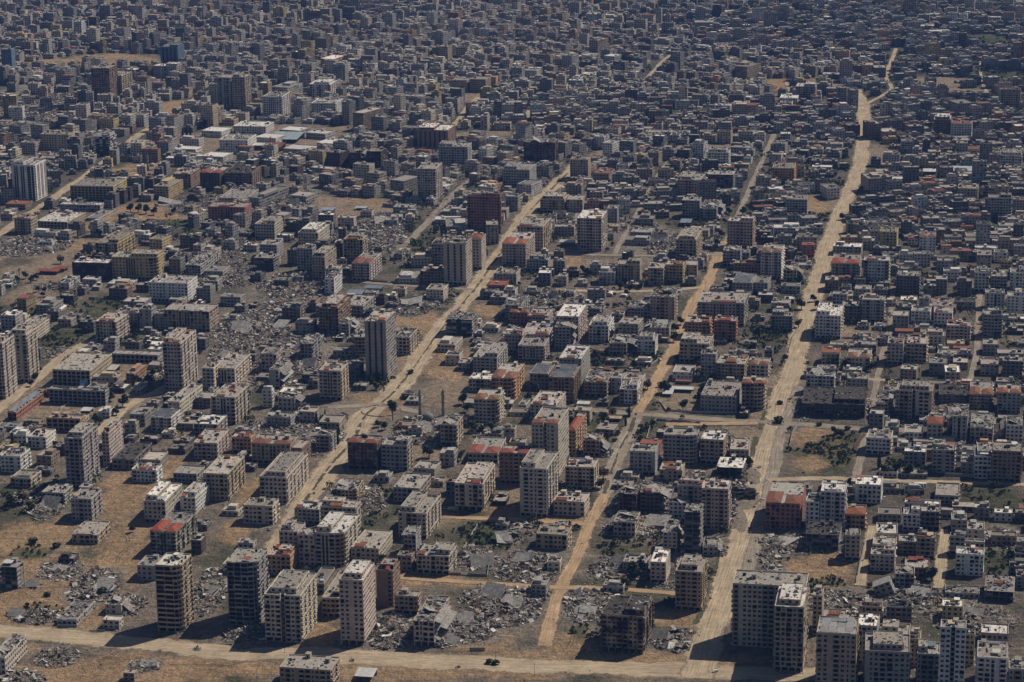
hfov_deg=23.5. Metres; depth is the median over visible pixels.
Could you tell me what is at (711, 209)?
apartment building
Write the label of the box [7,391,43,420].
workshop
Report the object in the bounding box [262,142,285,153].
metal roof shed
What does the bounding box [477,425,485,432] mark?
broad tree
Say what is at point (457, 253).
apartment tower
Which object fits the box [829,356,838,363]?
broad tree
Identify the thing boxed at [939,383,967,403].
apartment building
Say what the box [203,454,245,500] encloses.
apartment building
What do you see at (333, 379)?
apartment building
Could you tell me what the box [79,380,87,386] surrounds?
billboard
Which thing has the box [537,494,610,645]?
road
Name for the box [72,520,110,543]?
apartment building
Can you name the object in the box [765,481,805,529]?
ruined building
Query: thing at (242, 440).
apartment building
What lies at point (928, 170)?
metal roof shed
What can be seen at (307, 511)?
apartment building
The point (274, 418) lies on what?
apartment building
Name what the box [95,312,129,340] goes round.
apartment building
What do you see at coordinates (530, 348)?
apartment building
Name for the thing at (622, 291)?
dirt lane
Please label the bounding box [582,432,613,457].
apartment building
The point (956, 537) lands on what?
apartment building
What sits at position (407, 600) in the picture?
apartment building
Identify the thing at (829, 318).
apartment building
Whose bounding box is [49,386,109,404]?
school building
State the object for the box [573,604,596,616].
collapsed building
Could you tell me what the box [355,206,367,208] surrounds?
metal roof shed
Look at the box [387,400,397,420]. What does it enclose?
tall tree
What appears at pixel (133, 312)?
apartment building
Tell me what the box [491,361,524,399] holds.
apartment building
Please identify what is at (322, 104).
apartment building
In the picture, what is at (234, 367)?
apartment building
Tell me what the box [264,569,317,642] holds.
apartment building
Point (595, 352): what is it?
broad tree
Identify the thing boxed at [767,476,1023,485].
side lane
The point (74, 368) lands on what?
school building
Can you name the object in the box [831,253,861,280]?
apartment building
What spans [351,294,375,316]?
apartment building
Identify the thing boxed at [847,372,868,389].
apartment building
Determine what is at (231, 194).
apartment building
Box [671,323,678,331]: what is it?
broad tree
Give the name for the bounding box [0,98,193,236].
sand road
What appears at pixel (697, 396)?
broad tree
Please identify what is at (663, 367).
sand street
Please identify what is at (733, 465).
burnt building
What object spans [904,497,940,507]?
house
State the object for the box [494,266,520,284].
apartment building
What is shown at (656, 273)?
apartment building
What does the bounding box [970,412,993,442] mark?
ruined building
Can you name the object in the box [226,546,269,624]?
apartment tower
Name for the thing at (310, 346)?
ruined building
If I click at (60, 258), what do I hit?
brown tree
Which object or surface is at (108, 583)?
collapsed building
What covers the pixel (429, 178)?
apartment tower
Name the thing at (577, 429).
apartment building
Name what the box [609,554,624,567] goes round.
collapsed building
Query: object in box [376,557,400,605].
apartment building
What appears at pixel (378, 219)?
collapsed building
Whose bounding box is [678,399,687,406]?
broad tree
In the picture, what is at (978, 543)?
house
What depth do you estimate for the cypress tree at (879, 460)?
1910.62 m
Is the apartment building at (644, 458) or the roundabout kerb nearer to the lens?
the apartment building at (644, 458)
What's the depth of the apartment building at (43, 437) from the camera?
1996.24 m
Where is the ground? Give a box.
[0,3,1023,681]
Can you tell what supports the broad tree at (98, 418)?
on the ground
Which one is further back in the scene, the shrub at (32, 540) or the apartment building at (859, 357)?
the apartment building at (859, 357)
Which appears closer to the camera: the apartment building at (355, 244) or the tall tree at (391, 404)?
the tall tree at (391, 404)
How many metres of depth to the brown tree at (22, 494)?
1857.30 m
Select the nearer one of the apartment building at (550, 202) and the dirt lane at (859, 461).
the dirt lane at (859, 461)
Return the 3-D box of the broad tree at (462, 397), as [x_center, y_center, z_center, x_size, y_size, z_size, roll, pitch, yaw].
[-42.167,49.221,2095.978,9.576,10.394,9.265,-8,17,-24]
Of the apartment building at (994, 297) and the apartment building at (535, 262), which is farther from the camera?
the apartment building at (535, 262)
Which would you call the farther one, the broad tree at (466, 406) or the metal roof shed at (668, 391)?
the metal roof shed at (668, 391)
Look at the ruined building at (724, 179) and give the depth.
2941.62 m
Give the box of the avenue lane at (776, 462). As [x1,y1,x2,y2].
[741,386,802,569]
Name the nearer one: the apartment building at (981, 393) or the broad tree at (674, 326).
the apartment building at (981, 393)
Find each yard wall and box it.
[34,235,78,237]
[54,325,79,326]
[57,625,76,626]
[369,279,416,283]
[448,566,488,576]
[461,625,496,627]
[463,524,477,549]
[469,647,484,650]
[602,355,659,367]
[610,431,627,458]
[646,418,699,437]
[659,400,736,412]
[789,419,799,445]
[854,432,864,449]
[856,542,864,580]
[945,473,973,476]
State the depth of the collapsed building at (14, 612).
1636.14 m
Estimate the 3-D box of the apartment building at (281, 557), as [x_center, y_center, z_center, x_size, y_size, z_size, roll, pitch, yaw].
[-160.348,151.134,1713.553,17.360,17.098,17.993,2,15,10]
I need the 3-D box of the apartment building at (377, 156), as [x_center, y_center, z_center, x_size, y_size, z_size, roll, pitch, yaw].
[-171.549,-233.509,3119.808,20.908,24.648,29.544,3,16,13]
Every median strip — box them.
[293,173,568,518]
[603,413,636,493]
[690,388,772,637]
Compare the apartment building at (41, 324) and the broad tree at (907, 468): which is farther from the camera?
the apartment building at (41, 324)
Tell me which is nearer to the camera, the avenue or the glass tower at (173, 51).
the avenue
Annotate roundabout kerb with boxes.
[361,404,400,416]
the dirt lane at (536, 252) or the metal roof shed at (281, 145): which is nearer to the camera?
the dirt lane at (536, 252)
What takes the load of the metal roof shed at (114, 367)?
on the ground
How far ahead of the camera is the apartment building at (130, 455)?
1950.40 m
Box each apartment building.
[0,309,22,330]
[0,446,31,472]
[14,213,37,233]
[27,427,56,448]
[40,129,74,152]
[41,484,72,504]
[71,487,102,520]
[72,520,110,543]
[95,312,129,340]
[101,417,123,465]
[111,441,152,469]
[116,305,139,327]
[118,71,131,95]
[131,462,162,482]
[137,554,161,580]
[139,303,156,327]
[144,480,182,522]
[148,273,197,301]
[150,510,197,554]
[151,408,180,430]
[153,62,182,79]
[164,302,218,331]
[168,382,202,416]
[173,166,200,187]
[180,481,209,511]
[194,414,227,435]
[194,427,228,458]
[200,165,229,189]
[202,362,218,389]
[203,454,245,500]
[210,382,250,424]
[218,352,251,385]
[219,187,258,201]
[224,165,261,186]
[231,72,251,110]
[232,431,254,453]
[233,120,273,133]
[243,496,280,524]
[251,434,298,463]
[255,215,282,238]
[259,451,308,503]
[260,238,283,255]
[262,91,290,115]
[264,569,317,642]
[267,410,295,425]
[267,543,297,573]
[278,390,309,410]
[279,519,305,562]
[279,651,339,681]
[282,301,304,320]
[294,500,322,524]
[297,243,315,271]
[298,221,329,245]
[298,528,316,565]
[306,429,336,450]
[309,78,336,99]
[311,97,342,112]
[312,245,336,279]
[315,511,360,566]
[318,293,351,333]
[319,360,348,400]
[320,496,360,526]
[321,271,341,294]
[322,568,345,617]
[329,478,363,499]
[339,316,360,335]
[343,231,367,262]
[347,433,382,469]
[348,147,367,167]
[351,251,381,280]
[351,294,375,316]
[351,529,392,562]
[353,329,365,356]
[366,147,387,167]
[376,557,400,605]
[381,435,412,470]
[393,472,430,501]
[394,587,421,614]
[396,327,418,354]
[398,490,441,538]
[413,595,457,648]
[420,264,443,283]
[431,237,444,264]
[431,414,463,445]
[438,139,471,166]
[454,461,494,510]
[468,371,493,391]
[470,232,486,269]
[473,341,507,372]
[474,387,505,423]
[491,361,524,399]
[493,294,529,319]
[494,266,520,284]
[498,443,535,483]
[502,231,534,266]
[503,161,536,187]
[503,327,525,352]
[509,307,529,324]
[517,216,551,250]
[518,337,549,361]
[523,136,557,162]
[524,321,554,349]
[526,254,550,270]
[529,308,552,322]
[530,363,554,389]
[530,390,565,420]
[536,524,571,549]
[540,192,568,212]
[549,363,580,403]
[554,321,580,348]
[554,489,589,516]
[555,303,587,340]
[559,344,589,389]
[565,456,598,490]
[569,412,586,455]
[570,155,590,177]
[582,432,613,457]
[583,367,613,396]
[588,313,613,342]
[598,510,640,536]
[600,594,653,653]
[605,483,641,513]
[609,334,637,355]
[617,257,641,282]
[619,378,641,404]
[623,372,644,390]
[623,553,650,573]
[627,300,649,317]
[630,441,658,475]
[637,332,657,354]
[639,482,671,513]
[644,319,671,337]
[647,262,665,284]
[650,289,677,319]
[650,546,670,582]
[659,460,684,481]
[663,426,699,465]
[663,523,684,552]
[665,259,685,282]
[669,496,691,521]
[675,554,706,610]
[676,227,701,256]
[677,171,705,195]
[677,475,703,503]
[679,332,713,362]
[682,195,701,217]
[684,314,712,334]
[697,291,748,326]
[699,199,728,219]
[700,378,741,410]
[700,430,727,464]
[701,347,717,378]
[701,478,731,529]
[706,146,730,162]
[714,314,737,341]
[715,354,749,380]
[722,245,741,265]
[726,214,755,248]
[730,437,749,457]
[732,272,755,294]
[734,257,760,275]
[741,376,766,410]
[747,357,771,376]
[760,244,784,278]
[771,161,796,183]
[771,308,793,331]
[783,265,808,284]
[786,192,808,213]
[795,81,816,99]
[805,492,820,528]
[812,585,823,633]
[814,302,844,338]
[820,480,847,530]
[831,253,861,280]
[833,241,862,254]
[837,528,860,560]
[842,299,861,321]
[845,503,866,529]
[846,347,872,369]
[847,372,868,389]
[858,611,879,664]
[859,599,883,620]
[861,292,885,321]
[863,254,890,282]
[863,630,910,681]
[866,428,892,454]
[870,545,895,571]
[871,536,897,557]
[875,391,895,418]
[876,522,897,537]
[880,225,898,248]
[881,619,910,633]
[886,597,912,622]
[887,337,903,364]
[895,267,921,294]
[895,379,934,418]
[897,533,916,553]
[902,505,920,530]
[904,445,926,464]
[905,332,928,362]
[909,626,920,666]
[915,638,939,681]
[916,527,936,559]
[919,230,935,253]
[920,503,940,530]
[925,327,944,348]
[927,412,942,438]
[931,439,955,472]
[933,113,951,134]
[934,305,952,325]
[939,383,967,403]
[942,597,962,619]
[943,403,968,441]
[946,318,971,341]
[948,530,965,554]
[951,119,972,136]
[955,545,983,575]
[958,183,978,197]
[965,628,974,665]
[967,519,984,538]
[968,380,993,407]
[973,443,991,478]
[974,265,988,291]
[975,638,1008,681]
[982,307,1002,337]
[984,288,1004,309]
[987,192,1011,219]
[990,270,1007,291]
[990,441,1022,482]
[993,415,1022,441]
[997,383,1020,413]
[999,87,1020,109]
[999,148,1022,168]
[1001,355,1023,377]
[1006,289,1023,312]
[1007,656,1023,681]
[1010,265,1023,289]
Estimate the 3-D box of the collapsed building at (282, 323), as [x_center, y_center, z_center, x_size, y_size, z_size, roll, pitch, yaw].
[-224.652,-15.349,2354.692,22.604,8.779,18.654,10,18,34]
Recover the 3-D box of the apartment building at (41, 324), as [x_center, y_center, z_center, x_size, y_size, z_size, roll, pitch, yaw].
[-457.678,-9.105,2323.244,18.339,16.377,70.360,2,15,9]
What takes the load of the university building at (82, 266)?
on the ground
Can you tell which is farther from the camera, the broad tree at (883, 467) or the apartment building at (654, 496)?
the broad tree at (883, 467)
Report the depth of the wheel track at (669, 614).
1624.26 m
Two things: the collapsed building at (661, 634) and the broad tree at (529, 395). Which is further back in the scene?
the broad tree at (529, 395)
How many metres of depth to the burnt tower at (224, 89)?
3533.12 m
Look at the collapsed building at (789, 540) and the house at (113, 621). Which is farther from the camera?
the collapsed building at (789, 540)
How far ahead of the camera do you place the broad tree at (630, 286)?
2468.48 m
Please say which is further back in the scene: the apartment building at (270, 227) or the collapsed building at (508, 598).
the apartment building at (270, 227)
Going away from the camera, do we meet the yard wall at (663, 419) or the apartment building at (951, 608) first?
the apartment building at (951, 608)
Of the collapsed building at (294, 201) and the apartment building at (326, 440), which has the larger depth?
the collapsed building at (294, 201)
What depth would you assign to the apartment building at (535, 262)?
2562.37 m
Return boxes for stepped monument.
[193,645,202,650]
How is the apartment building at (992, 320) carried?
on the ground
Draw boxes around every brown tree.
[16,490,29,503]
[56,255,64,263]
[458,450,464,460]
[596,477,606,488]
[598,466,609,476]
[607,406,617,415]
[644,379,651,388]
[794,319,802,324]
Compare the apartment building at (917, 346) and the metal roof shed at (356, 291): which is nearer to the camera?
the apartment building at (917, 346)
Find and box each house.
[10,469,41,487]
[57,600,94,624]
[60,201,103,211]
[103,615,123,628]
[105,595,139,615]
[173,465,204,482]
[467,436,505,463]
[703,536,728,556]
[824,608,846,615]
[867,575,894,597]
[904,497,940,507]
[905,556,928,577]
[934,482,960,504]
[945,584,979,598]
[965,538,984,547]
[981,622,1008,645]
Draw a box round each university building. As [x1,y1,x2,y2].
[72,256,112,279]
[95,231,135,254]
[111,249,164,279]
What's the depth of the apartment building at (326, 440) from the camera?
1978.21 m
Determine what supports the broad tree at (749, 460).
on the ground
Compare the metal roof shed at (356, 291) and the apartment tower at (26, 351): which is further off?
the metal roof shed at (356, 291)
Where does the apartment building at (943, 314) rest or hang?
on the ground
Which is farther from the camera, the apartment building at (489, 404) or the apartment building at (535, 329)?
the apartment building at (535, 329)
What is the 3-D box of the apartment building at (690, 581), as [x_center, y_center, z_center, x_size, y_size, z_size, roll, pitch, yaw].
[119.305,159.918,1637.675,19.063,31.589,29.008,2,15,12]
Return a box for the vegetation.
[0,0,1023,637]
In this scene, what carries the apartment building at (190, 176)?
on the ground
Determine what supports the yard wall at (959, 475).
on the ground
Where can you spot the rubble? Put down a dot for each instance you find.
(390, 631)
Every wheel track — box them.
[71,654,125,661]
[110,525,129,541]
[116,542,140,562]
[123,484,151,501]
[169,664,237,667]
[567,622,577,647]
[654,606,682,621]
[721,647,754,656]
[817,550,839,567]
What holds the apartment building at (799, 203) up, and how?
on the ground
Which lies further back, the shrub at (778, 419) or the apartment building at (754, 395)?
the apartment building at (754, 395)
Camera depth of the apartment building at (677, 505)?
1797.35 m
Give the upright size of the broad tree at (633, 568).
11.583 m
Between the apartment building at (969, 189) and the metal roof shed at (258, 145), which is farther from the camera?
the metal roof shed at (258, 145)
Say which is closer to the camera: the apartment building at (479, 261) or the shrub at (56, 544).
the shrub at (56, 544)
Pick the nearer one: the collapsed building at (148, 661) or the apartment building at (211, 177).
the collapsed building at (148, 661)
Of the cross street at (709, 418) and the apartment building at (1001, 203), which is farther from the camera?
the apartment building at (1001, 203)
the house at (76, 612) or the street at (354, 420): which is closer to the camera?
the house at (76, 612)
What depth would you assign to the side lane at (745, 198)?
3007.92 m
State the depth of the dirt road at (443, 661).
1555.27 m
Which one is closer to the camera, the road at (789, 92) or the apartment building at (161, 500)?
the apartment building at (161, 500)
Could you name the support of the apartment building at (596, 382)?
on the ground
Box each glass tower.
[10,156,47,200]
[160,42,184,62]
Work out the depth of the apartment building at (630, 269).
2505.55 m
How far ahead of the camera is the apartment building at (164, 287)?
2459.30 m
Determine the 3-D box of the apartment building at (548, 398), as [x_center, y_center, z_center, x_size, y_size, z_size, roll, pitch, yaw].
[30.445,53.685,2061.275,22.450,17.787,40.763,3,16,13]
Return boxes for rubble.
[0,89,1023,681]
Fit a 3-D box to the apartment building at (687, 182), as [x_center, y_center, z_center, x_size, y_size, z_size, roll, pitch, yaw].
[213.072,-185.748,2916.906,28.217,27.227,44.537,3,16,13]
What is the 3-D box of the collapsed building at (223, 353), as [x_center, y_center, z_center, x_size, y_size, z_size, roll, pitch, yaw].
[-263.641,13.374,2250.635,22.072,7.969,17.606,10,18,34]
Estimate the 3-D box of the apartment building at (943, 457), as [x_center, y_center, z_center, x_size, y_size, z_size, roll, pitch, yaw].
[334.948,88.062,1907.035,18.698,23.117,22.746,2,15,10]
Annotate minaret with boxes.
[418,389,421,414]
[441,389,444,415]
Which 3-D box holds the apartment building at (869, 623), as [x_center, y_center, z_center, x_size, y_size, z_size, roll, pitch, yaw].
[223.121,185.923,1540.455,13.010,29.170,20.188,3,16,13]
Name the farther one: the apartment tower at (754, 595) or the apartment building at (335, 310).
the apartment building at (335, 310)
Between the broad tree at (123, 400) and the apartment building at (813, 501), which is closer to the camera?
the apartment building at (813, 501)
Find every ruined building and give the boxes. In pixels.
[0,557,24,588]
[92,130,115,155]
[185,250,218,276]
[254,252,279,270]
[255,347,282,371]
[269,358,296,389]
[295,334,321,357]
[400,525,421,556]
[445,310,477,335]
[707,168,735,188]
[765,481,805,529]
[805,519,841,550]
[806,368,835,387]
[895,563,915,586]
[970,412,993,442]
[984,573,1014,602]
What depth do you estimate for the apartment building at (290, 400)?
2087.11 m
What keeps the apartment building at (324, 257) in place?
on the ground
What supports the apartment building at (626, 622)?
on the ground
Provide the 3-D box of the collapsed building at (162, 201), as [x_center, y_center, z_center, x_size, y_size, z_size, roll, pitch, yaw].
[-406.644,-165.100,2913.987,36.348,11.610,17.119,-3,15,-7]
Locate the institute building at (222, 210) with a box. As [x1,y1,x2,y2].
[208,201,251,219]
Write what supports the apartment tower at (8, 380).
on the ground
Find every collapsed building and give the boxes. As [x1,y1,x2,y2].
[7,608,26,620]
[16,578,42,588]
[37,495,62,513]
[42,564,67,574]
[76,577,121,598]
[137,659,158,669]
[154,196,182,205]
[199,585,222,596]
[211,349,233,359]
[230,321,251,332]
[272,319,289,327]
[288,198,301,204]
[302,357,319,369]
[372,216,388,223]
[400,295,425,307]
[415,421,437,435]
[439,632,460,646]
[453,611,473,623]
[463,553,497,570]
[476,581,505,596]
[494,530,515,545]
[501,594,522,606]
[511,552,534,563]
[548,291,558,300]
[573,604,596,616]
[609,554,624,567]
[640,514,671,531]
[648,628,671,642]
[651,234,668,243]
[731,486,764,501]
[759,536,803,546]
[906,585,929,596]
[963,606,984,617]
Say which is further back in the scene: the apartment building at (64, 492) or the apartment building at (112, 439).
the apartment building at (112, 439)
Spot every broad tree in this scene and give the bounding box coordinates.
[6,493,16,506]
[22,271,28,278]
[26,500,35,509]
[31,372,37,380]
[94,415,103,424]
[95,228,102,235]
[109,391,115,401]
[112,407,119,414]
[118,394,128,406]
[126,203,133,211]
[135,203,141,211]
[143,204,150,213]
[144,374,152,384]
[149,368,155,375]
[150,206,156,214]
[201,120,207,127]
[367,375,374,383]
[372,381,379,389]
[374,372,381,380]
[380,422,387,427]
[422,445,433,457]
[458,393,467,403]
[463,402,470,409]
[469,420,478,429]
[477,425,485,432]
[487,422,496,428]
[524,392,531,398]
[531,383,539,393]
[583,267,592,274]
[590,349,598,356]
[593,358,600,365]
[600,412,608,419]
[609,329,615,337]
[618,281,624,287]
[622,577,631,587]
[626,284,632,290]
[626,561,641,577]
[630,360,637,367]
[636,559,644,568]
[659,380,671,388]
[670,332,677,341]
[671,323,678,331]
[677,316,684,322]
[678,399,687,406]
[693,391,700,401]
[697,382,705,392]
[739,206,746,214]
[746,456,753,466]
[747,342,756,348]
[752,327,761,336]
[795,274,804,282]
[796,298,805,309]
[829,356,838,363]
[842,359,849,366]
[867,362,874,370]
[880,464,890,471]
[890,461,901,470]
[903,464,913,472]
[917,465,926,471]
[920,567,928,577]
[924,567,937,580]
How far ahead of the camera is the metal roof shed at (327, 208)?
2860.70 m
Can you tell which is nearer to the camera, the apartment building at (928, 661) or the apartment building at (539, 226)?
the apartment building at (928, 661)
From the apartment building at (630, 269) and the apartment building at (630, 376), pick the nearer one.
the apartment building at (630, 376)
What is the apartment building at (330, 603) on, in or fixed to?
on the ground
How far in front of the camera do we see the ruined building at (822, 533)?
1739.35 m
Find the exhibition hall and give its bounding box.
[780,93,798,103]
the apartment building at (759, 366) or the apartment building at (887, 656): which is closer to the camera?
the apartment building at (887, 656)
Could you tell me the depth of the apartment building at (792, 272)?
2493.08 m
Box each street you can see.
[263,164,569,552]
[569,407,904,432]
[595,413,642,493]
[632,241,726,411]
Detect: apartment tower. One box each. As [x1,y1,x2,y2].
[0,334,17,398]
[7,323,39,381]
[64,421,100,488]
[155,552,195,632]
[162,327,197,390]
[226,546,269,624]
[339,559,375,644]
[364,308,396,379]
[417,122,455,147]
[417,161,442,201]
[443,236,472,284]
[467,191,501,233]
[519,448,557,517]
[531,406,568,477]
[577,208,606,251]
[731,569,809,647]
[772,582,808,671]
[815,614,859,681]
[939,617,965,681]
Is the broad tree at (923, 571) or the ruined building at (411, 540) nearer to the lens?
the broad tree at (923, 571)
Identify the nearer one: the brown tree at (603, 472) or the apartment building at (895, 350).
the brown tree at (603, 472)
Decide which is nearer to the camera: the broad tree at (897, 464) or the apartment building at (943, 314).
the broad tree at (897, 464)
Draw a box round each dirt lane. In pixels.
[353,280,473,289]
[391,179,468,253]
[452,97,479,125]
[512,110,529,137]
[535,251,721,256]
[555,286,701,292]
[612,145,682,253]
[665,421,757,425]
[850,428,868,477]
[854,525,875,585]
[869,286,895,408]
[869,378,899,380]
[932,529,949,587]
[966,291,982,379]
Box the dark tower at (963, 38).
[959,30,966,48]
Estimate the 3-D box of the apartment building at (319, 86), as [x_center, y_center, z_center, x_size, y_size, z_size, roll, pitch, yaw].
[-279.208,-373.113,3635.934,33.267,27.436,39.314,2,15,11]
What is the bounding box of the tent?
[606,291,612,296]
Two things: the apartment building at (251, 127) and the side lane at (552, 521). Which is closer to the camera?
the side lane at (552, 521)
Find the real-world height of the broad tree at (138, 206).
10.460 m
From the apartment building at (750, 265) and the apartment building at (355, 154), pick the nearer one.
the apartment building at (750, 265)
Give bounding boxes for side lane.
[328,402,417,412]
[400,574,674,594]
[442,515,589,525]
[724,134,775,240]
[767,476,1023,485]
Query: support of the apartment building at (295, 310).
on the ground
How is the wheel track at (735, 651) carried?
on the ground
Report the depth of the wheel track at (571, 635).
1587.96 m
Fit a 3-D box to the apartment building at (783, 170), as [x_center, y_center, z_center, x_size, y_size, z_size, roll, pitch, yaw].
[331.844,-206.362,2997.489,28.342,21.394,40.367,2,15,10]
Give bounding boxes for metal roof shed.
[36,268,60,273]
[52,266,67,269]
[80,407,93,413]
[107,364,119,369]
[253,143,264,149]
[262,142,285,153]
[274,131,304,139]
[320,207,334,210]
[346,289,364,293]
[354,667,376,681]
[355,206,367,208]
[364,285,382,290]
[447,506,458,512]
[559,239,574,245]
[577,401,590,405]
[609,416,621,421]
[662,389,673,396]
[669,386,693,391]
[675,379,691,383]
[679,218,691,223]
[923,168,935,175]
[953,166,971,172]
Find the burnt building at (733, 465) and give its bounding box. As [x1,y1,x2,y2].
[716,454,746,478]
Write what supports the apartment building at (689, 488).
on the ground
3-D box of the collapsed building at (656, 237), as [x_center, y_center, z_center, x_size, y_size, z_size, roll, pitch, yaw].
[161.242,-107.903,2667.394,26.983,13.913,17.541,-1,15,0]
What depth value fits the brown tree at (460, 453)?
1944.98 m
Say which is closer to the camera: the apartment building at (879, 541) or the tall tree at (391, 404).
the apartment building at (879, 541)
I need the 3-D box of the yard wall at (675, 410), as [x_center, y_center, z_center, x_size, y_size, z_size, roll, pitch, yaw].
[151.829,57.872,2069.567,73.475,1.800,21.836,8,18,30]
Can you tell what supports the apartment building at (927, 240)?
on the ground
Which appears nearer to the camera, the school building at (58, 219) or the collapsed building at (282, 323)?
the collapsed building at (282, 323)
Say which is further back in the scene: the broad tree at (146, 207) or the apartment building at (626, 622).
the broad tree at (146, 207)
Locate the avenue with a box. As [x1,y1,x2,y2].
[676,89,871,678]
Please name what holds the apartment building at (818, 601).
on the ground
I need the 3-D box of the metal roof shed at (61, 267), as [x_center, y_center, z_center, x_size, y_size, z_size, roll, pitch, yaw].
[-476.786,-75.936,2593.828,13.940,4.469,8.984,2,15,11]
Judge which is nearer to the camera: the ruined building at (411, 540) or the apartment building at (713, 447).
the ruined building at (411, 540)
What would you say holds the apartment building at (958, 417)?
on the ground
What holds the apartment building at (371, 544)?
on the ground
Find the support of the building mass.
on the ground
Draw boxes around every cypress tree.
[11,432,14,443]
[314,411,317,423]
[877,451,880,467]
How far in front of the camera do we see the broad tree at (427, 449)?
1952.18 m
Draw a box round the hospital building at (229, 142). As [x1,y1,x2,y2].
[219,133,256,152]
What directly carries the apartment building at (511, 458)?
on the ground
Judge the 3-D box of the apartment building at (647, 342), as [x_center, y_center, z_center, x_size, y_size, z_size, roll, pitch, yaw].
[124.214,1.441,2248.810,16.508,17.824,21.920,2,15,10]
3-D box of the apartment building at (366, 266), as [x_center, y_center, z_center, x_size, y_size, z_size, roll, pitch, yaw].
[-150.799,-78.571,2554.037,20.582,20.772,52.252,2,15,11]
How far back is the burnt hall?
2048.75 m
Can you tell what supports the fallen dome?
on the ground
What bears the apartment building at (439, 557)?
on the ground
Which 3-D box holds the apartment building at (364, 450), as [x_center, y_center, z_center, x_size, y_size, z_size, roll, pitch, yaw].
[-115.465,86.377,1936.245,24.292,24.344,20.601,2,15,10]
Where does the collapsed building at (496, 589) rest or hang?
on the ground
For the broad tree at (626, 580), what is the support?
on the ground
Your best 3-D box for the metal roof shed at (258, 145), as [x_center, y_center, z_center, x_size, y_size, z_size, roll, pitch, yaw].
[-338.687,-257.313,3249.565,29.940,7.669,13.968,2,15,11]
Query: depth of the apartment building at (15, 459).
1935.92 m
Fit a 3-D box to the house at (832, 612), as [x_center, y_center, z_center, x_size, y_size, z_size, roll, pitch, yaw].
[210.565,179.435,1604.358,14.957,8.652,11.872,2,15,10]
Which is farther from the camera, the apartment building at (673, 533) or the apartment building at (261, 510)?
the apartment building at (261, 510)
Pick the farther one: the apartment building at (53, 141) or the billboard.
the apartment building at (53, 141)
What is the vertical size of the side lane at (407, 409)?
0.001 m
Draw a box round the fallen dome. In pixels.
[423,413,433,420]
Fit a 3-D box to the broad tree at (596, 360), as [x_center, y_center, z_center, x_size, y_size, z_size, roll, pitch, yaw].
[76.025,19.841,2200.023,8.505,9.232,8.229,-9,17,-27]
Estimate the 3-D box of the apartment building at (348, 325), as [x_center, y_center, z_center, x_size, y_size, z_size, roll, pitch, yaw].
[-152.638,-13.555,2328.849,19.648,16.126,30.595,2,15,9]
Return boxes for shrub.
[27,537,37,544]
[52,542,61,547]
[98,586,106,593]
[491,659,499,664]
[774,416,783,423]
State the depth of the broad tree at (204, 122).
3407.43 m
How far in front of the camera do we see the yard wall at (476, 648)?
1566.42 m
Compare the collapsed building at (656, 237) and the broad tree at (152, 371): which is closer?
the broad tree at (152, 371)
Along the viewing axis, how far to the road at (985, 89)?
3667.07 m
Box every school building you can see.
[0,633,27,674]
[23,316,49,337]
[38,209,85,229]
[46,411,84,431]
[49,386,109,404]
[52,351,111,385]
[70,177,126,201]
[112,349,162,362]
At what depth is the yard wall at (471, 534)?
1770.30 m
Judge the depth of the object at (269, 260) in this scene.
2582.97 m
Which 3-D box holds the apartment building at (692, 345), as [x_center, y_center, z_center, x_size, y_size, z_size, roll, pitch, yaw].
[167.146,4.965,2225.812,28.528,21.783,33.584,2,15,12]
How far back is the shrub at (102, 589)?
1672.98 m
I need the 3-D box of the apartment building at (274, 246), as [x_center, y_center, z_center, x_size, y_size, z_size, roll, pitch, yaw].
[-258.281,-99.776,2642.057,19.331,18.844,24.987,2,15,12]
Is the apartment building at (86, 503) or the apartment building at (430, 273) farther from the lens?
the apartment building at (430, 273)
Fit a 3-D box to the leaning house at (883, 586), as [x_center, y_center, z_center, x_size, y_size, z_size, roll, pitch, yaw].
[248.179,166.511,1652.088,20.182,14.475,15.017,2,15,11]
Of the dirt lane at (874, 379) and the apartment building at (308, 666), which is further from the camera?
the dirt lane at (874, 379)
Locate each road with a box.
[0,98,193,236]
[0,338,98,412]
[0,624,815,681]
[98,383,165,434]
[537,494,610,645]
[646,55,670,76]
[784,81,800,147]
[865,48,897,103]
[978,61,988,91]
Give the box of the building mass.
[0,0,1023,681]
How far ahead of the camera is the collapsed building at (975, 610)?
1610.84 m
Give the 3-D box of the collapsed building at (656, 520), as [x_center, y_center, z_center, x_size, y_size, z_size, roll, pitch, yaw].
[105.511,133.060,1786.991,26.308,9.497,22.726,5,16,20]
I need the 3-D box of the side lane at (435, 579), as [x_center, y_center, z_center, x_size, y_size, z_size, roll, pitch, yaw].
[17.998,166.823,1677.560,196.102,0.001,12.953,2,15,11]
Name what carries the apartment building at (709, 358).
on the ground
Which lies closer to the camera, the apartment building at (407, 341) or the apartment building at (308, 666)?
the apartment building at (308, 666)
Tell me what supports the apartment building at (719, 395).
on the ground
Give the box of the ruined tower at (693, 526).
[684,503,703,552]
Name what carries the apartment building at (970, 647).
on the ground
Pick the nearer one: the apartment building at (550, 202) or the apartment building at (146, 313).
the apartment building at (146, 313)
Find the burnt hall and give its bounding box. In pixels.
[802,385,866,417]
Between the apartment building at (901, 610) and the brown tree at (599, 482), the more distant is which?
the brown tree at (599, 482)
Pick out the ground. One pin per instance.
(228, 533)
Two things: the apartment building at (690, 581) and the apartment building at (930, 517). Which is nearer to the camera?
the apartment building at (690, 581)
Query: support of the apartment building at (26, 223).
on the ground

